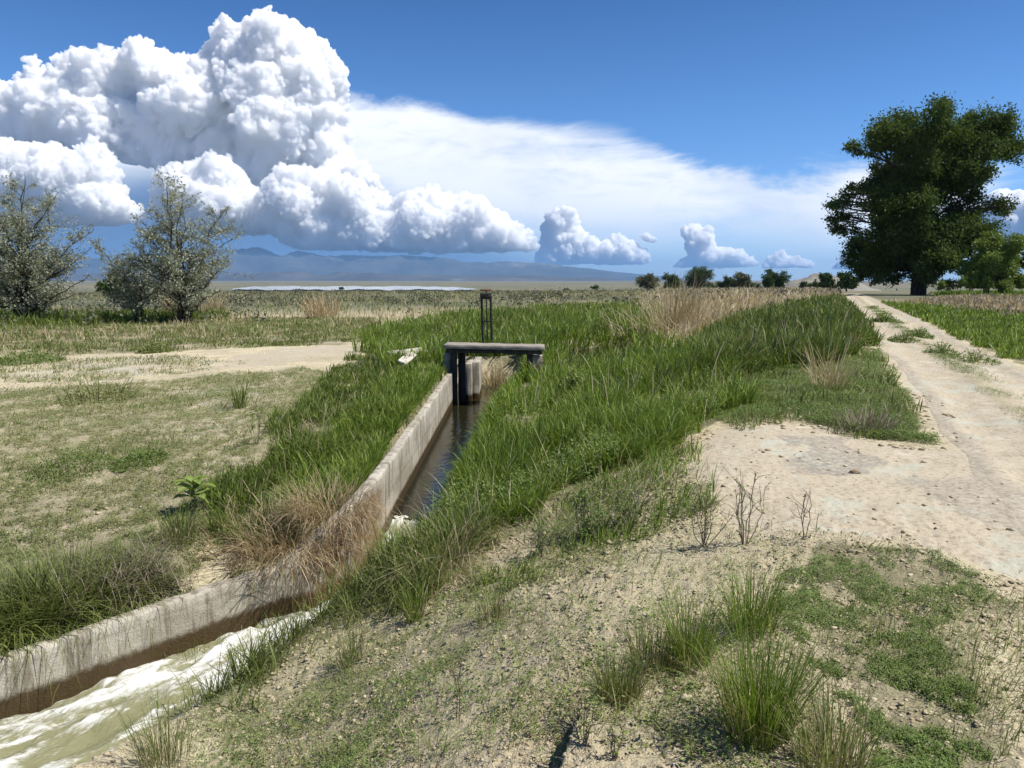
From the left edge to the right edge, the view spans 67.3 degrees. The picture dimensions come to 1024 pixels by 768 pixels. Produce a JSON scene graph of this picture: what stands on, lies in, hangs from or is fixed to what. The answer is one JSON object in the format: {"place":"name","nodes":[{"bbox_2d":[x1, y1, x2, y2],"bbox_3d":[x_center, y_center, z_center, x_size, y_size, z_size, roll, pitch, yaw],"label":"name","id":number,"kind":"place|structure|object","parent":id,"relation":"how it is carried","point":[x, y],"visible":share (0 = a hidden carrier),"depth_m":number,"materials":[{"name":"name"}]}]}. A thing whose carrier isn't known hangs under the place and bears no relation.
{"place":"outdoors","nodes":[
{"label":"outdoors","id":0,"kind":"place"},
{"bbox_2d":[0,515,428,767],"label":"canal rapids","id":1,"kind":"structure","parent":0,"point":[58,735],"depth_m":5.44,"materials":[{"name":"liquid"}]},
{"bbox_2d":[2,271,632,280],"bbox_3d":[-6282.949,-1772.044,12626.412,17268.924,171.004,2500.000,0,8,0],"label":"foothills","id":2,"kind":"structure","parent":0,"point":[292,276],"depth_m":11836.18,"materials":[{"name":"stone"}]},
{"bbox_2d":[194,347,446,549],"bbox_3d":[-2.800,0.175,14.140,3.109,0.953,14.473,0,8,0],"label":"field grass","id":3,"kind":"structure","parent":0,"point":[295,441],"depth_m":9.57,"materials":[{"name":"green plant"}]},
{"bbox_2d":[2,247,699,280],"bbox_3d":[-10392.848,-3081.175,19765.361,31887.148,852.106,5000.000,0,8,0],"label":"mountain range","id":4,"kind":"structure","parent":0,"point":[252,260],"depth_m":18382.10,"materials":[{"name":"blue stone"}]},
{"bbox_2d":[232,286,472,290],"bbox_3d":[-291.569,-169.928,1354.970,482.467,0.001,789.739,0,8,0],"label":"lake","id":5,"kind":"structure","parent":0,"point":[389,288],"depth_m":1205.16,"materials":[{"name":"grey liquid"}]},
{"bbox_2d":[393,384,501,518],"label":"canal water","id":6,"kind":"structure","parent":0,"point":[451,434],"depth_m":11.61,"materials":[{"name":"black liquid"}]},
{"bbox_2d":[0,280,1023,767],"bbox_3d":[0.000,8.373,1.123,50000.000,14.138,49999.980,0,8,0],"label":"ground","id":7,"kind":"structure","parent":0,"point":[906,480],"depth_m":5.19,"materials":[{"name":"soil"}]},
{"bbox_2d":[0,347,67,365],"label":"field weed","id":8,"kind":"object","parent":7,"relation":"on","point":[25,356],"visible":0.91,"depth_m":20.11,"materials":[{"name":"green plant"}]},
{"bbox_2d":[0,172,93,317],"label":"olive tree","id":9,"kind":"object","parent":7,"relation":"on","point":[15,270],"visible":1,"depth_m":40.19,"materials":[{"name":"green plant"}]},
{"bbox_2d":[17,436,129,486],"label":"field weed","id":10,"kind":"object","parent":7,"relation":"on","point":[48,466],"visible":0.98,"depth_m":9.17,"materials":[{"name":"green plant"}]},
{"bbox_2d":[47,372,150,406],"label":"field weed","id":11,"kind":"object","parent":7,"relation":"on","point":[98,391],"visible":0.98,"depth_m":13.71,"materials":[{"name":"green plant"}]},
{"bbox_2d":[0,304,231,326],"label":"field grass","id":12,"kind":"structure","parent":7,"relation":"on","point":[110,317],"depth_m":41.25,"materials":[{"name":"green plant"}]},
{"bbox_2d":[0,353,240,388],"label":"field grass","id":13,"kind":"structure","parent":7,"relation":"on","point":[134,363],"depth_m":18.52,"materials":[{"name":"green plant"}]},
{"bbox_2d":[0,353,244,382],"bbox_3d":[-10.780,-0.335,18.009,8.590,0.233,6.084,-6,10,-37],"label":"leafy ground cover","id":14,"kind":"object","parent":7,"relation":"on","point":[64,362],"visible":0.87,"depth_m":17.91,"materials":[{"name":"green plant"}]},
{"bbox_2d":[87,221,175,320],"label":"olive tree","id":15,"kind":"object","parent":7,"relation":"on","point":[133,300],"visible":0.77,"depth_m":40.18,"materials":[{"name":"green plant"}]},
{"bbox_2d":[103,439,173,472],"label":"field weed","id":16,"kind":"object","parent":7,"relation":"on","point":[143,454],"visible":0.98,"depth_m":9.39,"materials":[{"name":"green plant"}]},
{"bbox_2d":[129,340,175,353],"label":"field weed","id":17,"kind":"object","parent":7,"relation":"on","point":[152,347],"visible":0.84,"depth_m":22.28,"materials":[{"name":"green plant"}]},
{"bbox_2d":[0,513,320,710],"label":"grass tussock","id":18,"kind":"object","parent":7,"relation":"on","point":[47,599],"depth_m":5.91,"materials":[{"name":"green plant"}]},
{"bbox_2d":[89,670,239,767],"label":"grass tussock","id":19,"kind":"object","parent":7,"relation":"on","point":[152,743],"depth_m":4.17,"materials":[{"name":"plant"}]},
{"bbox_2d":[0,365,333,624],"bbox_3d":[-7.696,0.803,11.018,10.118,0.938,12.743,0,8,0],"label":"field grass","id":20,"kind":"structure","parent":7,"relation":"on","point":[139,406],"depth_m":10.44,"materials":[{"name":"green plant"}]},
{"bbox_2d":[125,484,232,552],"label":"grass tussock","id":21,"kind":"object","parent":7,"relation":"on","point":[178,526],"depth_m":7.01,"materials":[{"name":"plant"}]},
{"bbox_2d":[114,166,252,322],"bbox_3d":[-17.552,-7.103,40.643,5.869,7.909,6.941,4,9,27],"label":"olive tree","id":22,"kind":"object","parent":7,"relation":"on","point":[179,279],"visible":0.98,"depth_m":39.95,"materials":[{"name":"green plant"}]},
{"bbox_2d":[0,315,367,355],"bbox_3d":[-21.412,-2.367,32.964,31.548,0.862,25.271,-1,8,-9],"label":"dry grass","id":23,"kind":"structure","parent":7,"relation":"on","point":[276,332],"depth_m":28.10,"materials":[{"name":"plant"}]},
{"bbox_2d":[0,315,384,356],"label":"field grass","id":24,"kind":"structure","parent":7,"relation":"on","point":[303,339],"depth_m":28.41,"materials":[{"name":"green plant"}]},
{"bbox_2d":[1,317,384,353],"bbox_3d":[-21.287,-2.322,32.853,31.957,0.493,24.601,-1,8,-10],"label":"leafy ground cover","id":25,"kind":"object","parent":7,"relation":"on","point":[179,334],"visible":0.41,"depth_m":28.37,"materials":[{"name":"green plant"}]},
{"bbox_2d":[172,475,215,508],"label":"milkweed","id":26,"kind":"object","parent":7,"relation":"on","point":[196,482],"visible":0.94,"depth_m":7.73,"materials":[{"name":"green plant"}]},
{"bbox_2d":[0,372,452,718],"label":"concrete wall","id":27,"kind":"structure","parent":7,"relation":"on","point":[401,461],"depth_m":6.38,"materials":[{"name":"grey concrete"}]},
{"bbox_2d":[219,377,254,408],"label":"grass tussock","id":28,"kind":"object","parent":7,"relation":"on","point":[238,401],"depth_m":12.36,"materials":[{"name":"green plant"}]},
{"bbox_2d":[185,490,310,575],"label":"dry grass clump","id":29,"kind":"object","parent":7,"relation":"on","point":[236,535],"visible":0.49,"depth_m":7.08,"materials":[{"name":"brown plant"}]},
{"bbox_2d":[212,468,348,581],"bbox_3d":[-2.136,1.379,7.413,1.731,1.061,1.241,-5,9,-33],"label":"dry grass clump","id":30,"kind":"object","parent":7,"relation":"on","point":[270,519],"visible":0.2,"depth_m":7.29,"materials":[{"name":"plant"}]},
{"bbox_2d":[204,496,368,609],"bbox_3d":[-2.053,1.471,6.986,1.554,0.890,1.670,-6,9,-36],"label":"dry grass clump","id":31,"kind":"object","parent":7,"relation":"on","point":[269,552],"visible":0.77,"depth_m":6.76,"materials":[{"name":"beige plant"}]},
{"bbox_2d":[262,597,320,646],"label":"grass tussock","id":32,"kind":"object","parent":7,"relation":"on","point":[299,630],"depth_m":5.52,"materials":[{"name":"plant"}]},
{"bbox_2d":[231,354,388,558],"bbox_3d":[-2.796,0.310,13.918,2.594,0.744,14.199,0,8,0],"label":"leafy ground cover","id":33,"kind":"object","parent":7,"relation":"on","point":[311,460],"visible":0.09,"depth_m":9.34,"materials":[{"name":"green plant"}]},
{"bbox_2d":[295,291,349,318],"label":"dry grass clump","id":34,"kind":"object","parent":7,"relation":"on","point":[318,309],"visible":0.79,"depth_m":45.00,"materials":[{"name":"beige plant"}]},
{"bbox_2d":[256,461,400,562],"bbox_3d":[-1.708,1.202,7.254,1.531,0.895,1.526,0,8,0],"label":"dry grass clump","id":35,"kind":"object","parent":7,"relation":"on","point":[304,507],"visible":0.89,"depth_m":7.08,"materials":[{"name":"beige plant"}]},
{"bbox_2d":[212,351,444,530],"bbox_3d":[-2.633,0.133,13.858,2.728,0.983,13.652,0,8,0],"label":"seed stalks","id":36,"kind":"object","parent":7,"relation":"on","point":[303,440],"visible":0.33,"depth_m":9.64,"materials":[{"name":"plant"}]},
{"bbox_2d":[160,446,515,723],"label":"bank grass","id":37,"kind":"structure","parent":7,"relation":"on","point":[255,660],"depth_m":5.66,"materials":[{"name":"green plant"}]},
{"bbox_2d":[313,609,379,671],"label":"grass tussock","id":38,"kind":"object","parent":7,"relation":"on","point":[352,651],"depth_m":4.92,"materials":[{"name":"plant"}]},
{"bbox_2d":[170,564,526,767],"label":"leafy ground cover","id":39,"kind":"object","parent":7,"relation":"on","point":[306,714],"visible":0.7,"depth_m":4.44,"materials":[{"name":"green plant"}]},
{"bbox_2d":[0,289,704,340],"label":"plain grass","id":40,"kind":"structure","parent":7,"relation":"on","point":[274,324],"depth_m":53.67,"materials":[{"name":"plant"}]},
{"bbox_2d":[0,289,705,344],"bbox_3d":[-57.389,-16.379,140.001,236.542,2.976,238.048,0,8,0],"label":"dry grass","id":41,"kind":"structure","parent":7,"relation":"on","point":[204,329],"depth_m":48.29,"materials":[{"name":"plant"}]},
{"bbox_2d":[0,286,790,325],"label":"sagebrush","id":42,"kind":"object","parent":7,"relation":"on","point":[239,301],"visible":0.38,"depth_m":75.24,"materials":[{"name":"green plant"}]},
{"bbox_2d":[387,570,439,623],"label":"grass tussock","id":43,"kind":"object","parent":7,"relation":"on","point":[415,609],"depth_m":5.19,"materials":[{"name":"plant"}]},
{"bbox_2d":[331,485,529,619],"bbox_3d":[-0.547,1.381,5.834,1.540,1.267,1.698,-7,10,-42],"label":"dry grass clump","id":44,"kind":"object","parent":7,"relation":"on","point":[459,556],"visible":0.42,"depth_m":5.80,"materials":[{"name":"plant"}]},
{"bbox_2d":[428,341,535,519],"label":"bank grass","id":45,"kind":"structure","parent":7,"relation":"on","point":[494,408],"depth_m":11.38,"materials":[{"name":"green plant"}]},
{"bbox_2d":[448,577,522,628],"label":"grass tussock","id":46,"kind":"object","parent":7,"relation":"on","point":[497,606],"depth_m":4.71,"materials":[{"name":"plant"}]},
{"bbox_2d":[444,342,544,404],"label":"check gate","id":47,"kind":"structure","parent":7,"relation":"on","point":[468,386],"depth_m":16.10,"materials":[{"name":"concrete"}]},
{"bbox_2d":[480,289,492,342],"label":"sluice gate","id":48,"kind":"structure","parent":47,"relation":"attached to","point":[486,295],"depth_m":19.71,"materials":[{"name":"metal"}]},
{"bbox_2d":[482,362,516,388],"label":"dry grass clump","id":49,"kind":"object","parent":7,"relation":"on","point":[498,380],"visible":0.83,"depth_m":18.60,"materials":[{"name":"plant"}]},
{"bbox_2d":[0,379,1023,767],"bbox_3d":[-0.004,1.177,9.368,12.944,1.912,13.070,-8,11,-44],"label":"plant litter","id":50,"kind":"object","parent":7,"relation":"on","point":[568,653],"visible":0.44,"depth_m":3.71,"materials":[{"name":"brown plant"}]},
{"bbox_2d":[0,391,1023,767],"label":"soil clods","id":51,"kind":"object","parent":7,"relation":"on","point":[586,689],"visible":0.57,"depth_m":4.14,"materials":[{"name":"beige soil"}]},
{"bbox_2d":[349,297,685,375],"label":"meadow grass","id":52,"kind":"structure","parent":7,"relation":"on","point":[562,324],"depth_m":25.50,"materials":[{"name":"green plant"}]},
{"bbox_2d":[192,521,850,767],"bbox_3d":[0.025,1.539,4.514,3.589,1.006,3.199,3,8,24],"label":"leafy ground cover","id":53,"kind":"object","parent":7,"relation":"on","point":[714,763],"visible":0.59,"depth_m":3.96,"materials":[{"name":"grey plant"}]},
{"bbox_2d":[225,511,841,767],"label":"slope weeds","id":54,"kind":"object","parent":7,"relation":"on","point":[567,702],"visible":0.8,"depth_m":3.75,"materials":[{"name":"green plant"}]},
{"bbox_2d":[522,516,554,556],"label":"weed","id":55,"kind":"object","parent":7,"relation":"on","point":[540,534],"visible":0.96,"depth_m":5.58,"materials":[{"name":"green plant"}]},
{"bbox_2d":[393,337,725,557],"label":"bank forbs","id":56,"kind":"object","parent":7,"relation":"on","point":[512,482],"visible":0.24,"depth_m":7.58,"materials":[{"name":"green plant"}]},
{"bbox_2d":[351,331,772,579],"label":"bank grass","id":57,"kind":"structure","parent":7,"relation":"on","point":[497,460],"depth_m":8.82,"materials":[{"name":"green plant"}]},
{"bbox_2d":[406,425,733,592],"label":"seed stalks","id":58,"kind":"object","parent":7,"relation":"on","point":[632,478],"visible":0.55,"depth_m":6.30,"materials":[{"name":"plant"}]},
{"bbox_2d":[435,440,719,600],"bbox_3d":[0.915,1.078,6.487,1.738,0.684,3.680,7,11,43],"label":"leafy ground cover","id":59,"kind":"object","parent":7,"relation":"on","point":[553,557],"visible":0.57,"depth_m":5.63,"materials":[{"name":"green plant"}]},
{"bbox_2d":[560,698,606,746],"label":"weed","id":60,"kind":"object","parent":7,"relation":"on","point":[585,736],"visible":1,"depth_m":2.84,"materials":[{"name":"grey plant"}]},
{"bbox_2d":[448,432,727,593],"bbox_3d":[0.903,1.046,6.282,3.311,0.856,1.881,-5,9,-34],"label":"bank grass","id":61,"kind":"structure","parent":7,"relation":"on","point":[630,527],"depth_m":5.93,"materials":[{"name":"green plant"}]},
{"bbox_2d":[554,484,622,539],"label":"weed","id":62,"kind":"object","parent":7,"relation":"on","point":[588,521],"visible":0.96,"depth_m":5.66,"materials":[{"name":"green plant"}]},
{"bbox_2d":[603,724,628,760],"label":"weed","id":63,"kind":"object","parent":7,"relation":"on","point":[613,750],"visible":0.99,"depth_m":2.76,"materials":[{"name":"green plant"}]},
{"bbox_2d":[572,640,666,715],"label":"grass tussock","id":64,"kind":"object","parent":7,"relation":"on","point":[630,687],"depth_m":3.16,"materials":[{"name":"plant"}]},
{"bbox_2d":[580,460,673,535],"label":"weed","id":65,"kind":"object","parent":7,"relation":"on","point":[622,508],"visible":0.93,"depth_m":5.72,"materials":[{"name":"green plant"}]},
{"bbox_2d":[598,294,661,342],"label":"dry grass clump","id":66,"kind":"object","parent":7,"relation":"on","point":[629,321],"visible":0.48,"depth_m":26.55,"materials":[{"name":"plant"}]},
{"bbox_2d":[633,271,660,288],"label":"distant tree","id":67,"kind":"object","parent":7,"relation":"on","point":[646,280],"visible":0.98,"depth_m":227.13,"materials":[{"name":"green plant"}]},
{"bbox_2d":[609,602,714,679],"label":"grass tussock","id":68,"kind":"object","parent":7,"relation":"on","point":[650,653],"depth_m":3.43,"materials":[{"name":"plant"}]},
{"bbox_2d":[616,270,731,340],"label":"dry grass clump","id":69,"kind":"object","parent":7,"relation":"on","point":[673,310],"visible":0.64,"depth_m":24.62,"materials":[{"name":"plant"}]},
{"bbox_2d":[617,570,753,674],"bbox_3d":[0.776,1.079,3.404,0.639,0.448,0.804,3,8,19],"label":"grass tussock","id":70,"kind":"object","parent":7,"relation":"on","point":[686,651],"depth_m":3.44,"materials":[{"name":"plant"}]},
{"bbox_2d":[680,263,715,287],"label":"distant tree","id":71,"kind":"object","parent":7,"relation":"on","point":[702,271],"visible":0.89,"depth_m":221.86,"materials":[{"name":"green plant"}]},
{"bbox_2d":[682,489,734,545],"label":"weed","id":72,"kind":"object","parent":7,"relation":"on","point":[705,525],"visible":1,"depth_m":5.06,"materials":[{"name":"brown plant"}]},
{"bbox_2d":[632,285,846,341],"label":"dry grass","id":73,"kind":"structure","parent":7,"relation":"on","point":[753,298],"depth_m":43.22,"materials":[{"name":"plant"}]},
{"bbox_2d":[731,272,752,287],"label":"distant tree","id":74,"kind":"object","parent":7,"relation":"on","point":[741,279],"visible":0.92,"depth_m":225.20,"materials":[{"name":"green plant"}]},
{"bbox_2d":[714,463,773,545],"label":"weed","id":75,"kind":"object","parent":7,"relation":"on","point":[741,487],"visible":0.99,"depth_m":4.96,"materials":[{"name":"brown plant"}]},
{"bbox_2d":[680,544,823,640],"bbox_3d":[1.161,1.016,3.702,0.716,0.453,0.700,3,8,23],"label":"grass tussock","id":76,"kind":"object","parent":7,"relation":"on","point":[770,607],"depth_m":3.69,"materials":[{"name":"plant"}]},
{"bbox_2d":[658,594,881,759],"bbox_3d":[0.921,1.084,2.788,0.878,0.537,0.843,0,8,0],"label":"grass tussock","id":77,"kind":"object","parent":7,"relation":"on","point":[761,718],"depth_m":2.82,"materials":[{"name":"plant"}]},
{"bbox_2d":[761,267,791,287],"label":"distant tree","id":78,"kind":"object","parent":7,"relation":"on","point":[773,278],"visible":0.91,"depth_m":212.14,"materials":[{"name":"green plant"}]},
{"bbox_2d":[674,292,890,381],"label":"berm grass","id":79,"kind":"structure","parent":7,"relation":"on","point":[834,324],"depth_m":16.56,"materials":[{"name":"green plant"}]},
{"bbox_2d":[702,343,933,439],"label":"berm grass","id":80,"kind":"structure","parent":7,"relation":"on","point":[780,420],"depth_m":9.91,"materials":[{"name":"green plant"}]},
{"bbox_2d":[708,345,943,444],"bbox_3d":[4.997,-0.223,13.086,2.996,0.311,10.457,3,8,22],"label":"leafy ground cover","id":81,"kind":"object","parent":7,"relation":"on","point":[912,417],"visible":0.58,"depth_m":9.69,"materials":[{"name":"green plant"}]},
{"bbox_2d":[740,656,937,767],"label":"grass tussock","id":82,"kind":"object","parent":7,"relation":"on","point":[823,743],"depth_m":2.64,"materials":[{"name":"plant"}]},
{"bbox_2d":[791,331,892,389],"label":"dry grass clump","id":83,"kind":"object","parent":7,"relation":"on","point":[836,373],"visible":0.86,"depth_m":10.87,"materials":[{"name":"plant"}]},
{"bbox_2d":[835,270,861,291],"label":"distant tree","id":84,"kind":"object","parent":7,"relation":"on","point":[846,281],"visible":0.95,"depth_m":147.89,"materials":[{"name":"green plant"}]},
{"bbox_2d":[829,393,916,436],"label":"dry grass clump","id":85,"kind":"object","parent":7,"relation":"on","point":[887,425],"visible":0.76,"depth_m":8.36,"materials":[{"name":"green plant"}]},
{"bbox_2d":[772,543,1022,767],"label":"leafy ground cover","id":86,"kind":"object","parent":7,"relation":"on","point":[945,760],"visible":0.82,"depth_m":3.43,"materials":[{"name":"green plant"}]},
{"bbox_2d":[785,529,1023,767],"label":"slope grass","id":87,"kind":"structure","parent":7,"relation":"on","point":[977,685],"depth_m":3.41,"materials":[{"name":"green plant"}]},
{"bbox_2d":[821,91,1023,294],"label":"cottonwood tree","id":88,"kind":"object","parent":7,"relation":"on","point":[918,240],"visible":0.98,"depth_m":76.89,"materials":[{"name":"green plant"}]},
{"bbox_2d":[881,299,1023,359],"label":"verge grass","id":89,"kind":"structure","parent":7,"relation":"on","point":[1001,333],"depth_m":25.61,"materials":[{"name":"green plant"}]},
{"bbox_2d":[894,292,1023,315],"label":"dry grass","id":90,"kind":"structure","parent":7,"relation":"on","point":[1014,304],"depth_m":48.78,"materials":[{"name":"plant"}]},
{"bbox_2d":[924,289,1023,296],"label":"field grass","id":91,"kind":"structure","parent":7,"relation":"on","point":[975,292],"depth_m":80.24,"materials":[{"name":"green plant"}]},
{"bbox_2d":[934,227,1023,293],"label":"willow tree","id":92,"kind":"object","parent":7,"relation":"on","point":[992,262],"visible":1,"depth_m":72.80,"materials":[{"name":"green plant"}]},
{"bbox_2d":[0,0,1023,280],"label":"sky","id":93,"kind":"structure","parent":0,"point":[659,137],"materials":[{"name":"blue"}]},
{"bbox_2d":[562,344,640,358],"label":"pond water","id":94,"kind":"structure","parent":0,"point":[598,350],"depth_m":23.89,"materials":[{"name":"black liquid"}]},
{"bbox_2d":[785,273,880,290],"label":"clay hill","id":95,"kind":"structure","parent":0,"point":[812,277],"depth_m":318.74,"materials":[{"name":"beige soil"}]},
{"bbox_2d":[846,293,1023,535],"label":"dirt road","id":96,"kind":"structure","parent":0,"point":[989,468],"depth_m":10.47,"materials":[{"name":"soil"}]},
{"bbox_2d":[863,305,1023,447],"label":"track weeds","id":97,"kind":"object","parent":96,"relation":"on","point":[912,330],"visible":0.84,"depth_m":14.86,"materials":[{"name":"green plant"}]},
{"bbox_2d":[950,347,1000,365],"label":"road weed","id":98,"kind":"object","parent":96,"relation":"on","point":[985,360],"visible":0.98,"depth_m":15.51,"materials":[{"name":"green plant"}]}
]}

